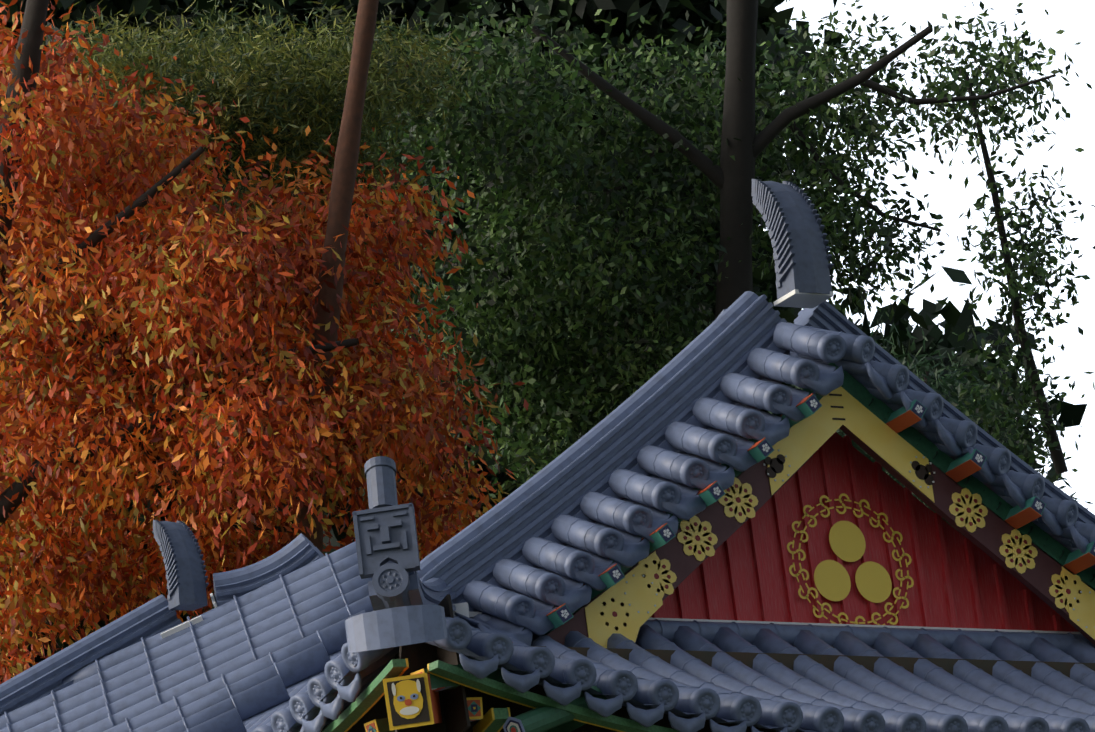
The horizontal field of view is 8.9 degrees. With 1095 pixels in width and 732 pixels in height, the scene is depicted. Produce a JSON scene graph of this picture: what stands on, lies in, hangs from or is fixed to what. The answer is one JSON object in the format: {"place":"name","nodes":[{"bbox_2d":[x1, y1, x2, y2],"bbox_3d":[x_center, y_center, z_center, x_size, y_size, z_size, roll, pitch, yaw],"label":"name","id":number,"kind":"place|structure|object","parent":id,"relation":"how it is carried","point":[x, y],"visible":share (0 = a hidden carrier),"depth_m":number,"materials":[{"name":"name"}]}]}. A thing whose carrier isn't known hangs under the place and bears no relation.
{"place":"outdoors","nodes":[
{"label":"outdoors","id":0,"kind":"place"},
{"bbox_2d":[42,0,490,552],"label":"pine","id":1,"kind":"object","parent":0,"point":[259,73],"depth_m":63.51,"materials":[{"name":"green plant"}]},
{"bbox_2d":[545,394,1093,633],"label":"rafter ends","id":2,"kind":"object","parent":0,"point":[707,496],"visible":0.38,"depth_m":46.45,"materials":[{"name":"orange"}]},
{"bbox_2d":[556,395,1094,622],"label":"flowers","id":3,"kind":"object","parent":2,"relation":"attached to","point":[721,493],"visible":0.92,"depth_m":46.40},
{"bbox_2d":[561,399,1094,618],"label":"flower centers","id":4,"kind":"structure","parent":3,"relation":"attached to","point":[766,449],"depth_m":46.40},
{"bbox_2d":[763,0,1094,514],"label":"sky","id":5,"kind":"structure","parent":0,"point":[948,198],"materials":[{"name":"white"}]},
{"bbox_3d":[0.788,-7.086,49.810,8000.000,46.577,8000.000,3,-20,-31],"label":"ground","id":6,"kind":"structure","parent":0,"visible":0},
{"bbox_2d":[0,541,372,731],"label":"roof rows","id":7,"kind":"object","parent":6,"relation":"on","point":[235,664],"visible":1,"depth_m":46.28,"materials":[{"name":"tile"}]},
{"bbox_2d":[0,533,323,715],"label":"roof ridges","id":8,"kind":"object","parent":7,"relation":"on","point":[148,619],"visible":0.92,"depth_m":47.56,"materials":[{"name":"tile"}]},
{"bbox_2d":[153,520,208,610],"bbox_3d":[-2.489,1.331,47.723,0.238,0.673,0.333,3,-20,-31],"label":"ridge ornament","id":9,"kind":"object","parent":7,"relation":"on","point":[182,555],"visible":1,"depth_m":47.60,"materials":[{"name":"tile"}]},
{"bbox_2d":[161,593,216,638],"bbox_3d":[-2.339,1.691,47.549,0.567,0.432,0.246,8,-23,-41],"label":"mortar","id":10,"kind":"object","parent":7,"relation":"on","point":[180,627],"visible":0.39,"depth_m":47.40,"materials":[{"name":"white concrete"}]},
{"bbox_2d":[0,0,534,683],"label":"autumn tree","id":11,"kind":"object","parent":6,"relation":"on","point":[176,304],"depth_m":60.40,"materials":[{"name":"orange plant"}]},
{"bbox_2d":[0,0,1086,681],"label":"forest","id":12,"kind":"object","parent":6,"relation":"on","point":[710,12],"visible":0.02,"depth_m":96.76,"materials":[{"name":"green plant"}]},
{"bbox_2d":[327,0,1094,497],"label":"green tree","id":13,"kind":"object","parent":6,"relation":"on","point":[593,258],"depth_m":66.96,"materials":[{"name":"green plant"}]},
{"bbox_2d":[769,306,1092,543],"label":"tree","id":14,"kind":"object","parent":6,"relation":"on","point":[945,389],"depth_m":73.02,"materials":[{"name":"green plant"}]},
{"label":"platform","id":15,"kind":"structure","parent":6,"relation":"on","visible":0},
{"bbox_2d":[533,646,1094,677],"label":"roof tiles","id":16,"kind":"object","parent":15,"relation":"on","point":[866,662],"depth_m":46.32,"materials":[{"name":"grey ceramic"}]},
{"bbox_2d":[376,664,606,731],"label":"beams","id":17,"kind":"structure","parent":16,"relation":"on","point":[546,719],"depth_m":42.90,"materials":[{"name":"green wood"}]},
{"bbox_2d":[366,672,480,731],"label":"painted decoration","id":18,"kind":"object","parent":17,"relation":"on","point":[436,707],"visible":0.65,"depth_m":42.68,"materials":[{"name":"orange"}]},
{"bbox_2d":[368,701,517,731],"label":"flower ornament","id":19,"kind":"object","parent":17,"relation":"attached to","point":[469,709],"visible":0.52,"depth_m":42.69,"materials":[{"name":"teal"}]},
{"bbox_2d":[368,704,522,731],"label":"beam end decoration","id":20,"kind":"object","parent":17,"relation":"on","point":[472,710],"visible":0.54,"depth_m":42.69,"materials":[{"name":"blue"}]},
{"bbox_2d":[392,679,520,731],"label":"painted decoration","id":21,"kind":"object","parent":17,"relation":"on","point":[410,710],"depth_m":42.22},
{"bbox_2d":[397,686,524,731],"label":"painted decoration","id":22,"kind":"object","parent":17,"relation":"attached to","point":[504,725],"visible":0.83,"depth_m":42.66,"materials":[{"name":"blue"}]},
{"bbox_2d":[322,659,678,731],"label":"eave bands","id":23,"kind":"object","parent":17,"relation":"on","point":[365,700],"visible":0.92,"depth_m":42.87,"materials":[{"name":"green wood"}]},
{"bbox_2d":[368,291,1094,617],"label":"roof ridges","id":24,"kind":"object","parent":16,"relation":"on","point":[704,362],"visible":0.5,"depth_m":46.71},
{"bbox_2d":[352,456,420,608],"bbox_3d":[-0.965,1.000,42.505,0.370,0.957,0.392,-8,-17,3],"label":"ridge-end ornament","id":25,"kind":"object","parent":24,"relation":"on","point":[385,531],"visible":0.98,"depth_m":42.36,"materials":[{"name":"grey ceramic"}]},
{"bbox_2d":[322,594,779,731],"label":"roof underside","id":26,"kind":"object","parent":24,"relation":"attached to","point":[454,708],"depth_m":42.93,"materials":[{"name":"brown"}]},
{"bbox_2d":[344,658,624,731],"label":"golden trim","id":27,"kind":"structure","parent":26,"relation":"attached to","point":[405,688],"depth_m":42.23,"materials":[{"name":"orange"}]},
{"bbox_2d":[286,474,830,731],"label":"roof tile ends","id":28,"kind":"object","parent":24,"relation":"attached to","point":[508,666],"visible":0.06,"depth_m":43.30,"materials":[{"name":"grey ceramic"}]},
{"bbox_2d":[345,605,447,652],"bbox_3d":[-0.906,1.573,42.036,0.600,0.240,0.160,-8,-17,3],"label":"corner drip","id":29,"kind":"object","parent":28,"relation":"attached to","point":[392,627],"visible":1,"depth_m":41.99,"materials":[{"name":"ceramic"}]},
{"bbox_2d":[452,289,1080,633],"bbox_3d":[1.550,0.962,46.812,9.475,3.162,2.035,10,-24,-44],"label":"mortar","id":30,"kind":"object","parent":28,"relation":"on","point":[795,298],"visible":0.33,"depth_m":47.49,"materials":[{"name":"white concrete"}]},
{"bbox_2d":[751,179,833,299],"bbox_3d":[1.639,-0.868,47.838,0.331,0.935,0.463,3,-20,-31],"label":"ridge ornament","id":31,"kind":"object","parent":30,"relation":"on","point":[795,228],"visible":1,"depth_m":47.67,"materials":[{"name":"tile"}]},
{"bbox_2d":[244,322,1094,731],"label":"roof tiles","id":32,"kind":"object","parent":24,"relation":"attached to","point":[846,694],"visible":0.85,"depth_m":45.90,"materials":[{"name":"grey ceramic"}]},
{"bbox_2d":[512,393,1094,642],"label":"orange mokgiyeon","id":33,"kind":"object","parent":24,"relation":"attached to","point":[907,419],"visible":0.27,"depth_m":47.40,"materials":[{"name":"orange wood"}]},
{"bbox_2d":[523,363,1094,634],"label":"verge board","id":34,"kind":"object","parent":24,"relation":"attached to","point":[912,436],"visible":0.35,"depth_m":47.52,"materials":[{"name":"green wood"}]},
{"bbox_2d":[545,400,1094,644],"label":"bargeboards","id":35,"kind":"object","parent":24,"relation":"attached to","point":[988,541],"visible":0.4,"depth_m":47.33,"materials":[{"name":"brown wood"}]},
{"bbox_2d":[765,394,933,484],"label":"metal fittings","id":36,"kind":"object","parent":35,"relation":"attached to","point":[922,472],"visible":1,"depth_m":47.19,"materials":[{"name":"brown metal"}]},
{"bbox_2d":[624,449,1094,627],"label":"cutouts","id":37,"kind":"object","parent":35,"relation":"attached to","point":[783,481],"visible":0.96,"depth_m":46.83,"materials":[{"name":"black"}]},
{"bbox_2d":[585,387,1094,647],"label":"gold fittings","id":38,"kind":"object","parent":24,"relation":"attached to","point":[803,442],"visible":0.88,"depth_m":47.01,"materials":[{"name":"gold metal"}]},
{"bbox_2d":[601,484,1079,629],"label":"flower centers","id":39,"kind":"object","parent":38,"relation":"attached to","point":[738,500],"visible":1,"depth_m":46.54,"materials":[{"name":"gold metal"}]},
{"bbox_2d":[728,398,1094,581],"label":"verge scroll","id":40,"kind":"object","parent":24,"relation":"attached to","point":[1000,503],"visible":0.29,"depth_m":47.60,"materials":[{"name":"white"}]},
{"bbox_2d":[650,432,1078,631],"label":"gable wall","id":41,"kind":"structure","parent":16,"relation":"on","point":[960,580],"depth_m":47.42,"materials":[{"name":"red wood"}]},
{"bbox_2d":[787,493,913,624],"bbox_3d":[2.026,1.329,47.251,1.000,1.004,0.004,3,-20,-31],"label":"emblem","id":42,"kind":"object","parent":41,"relation":"attached to","point":[832,581],"visible":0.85,"depth_m":47.27,"materials":[{"name":"yellow metal"}]}
]}

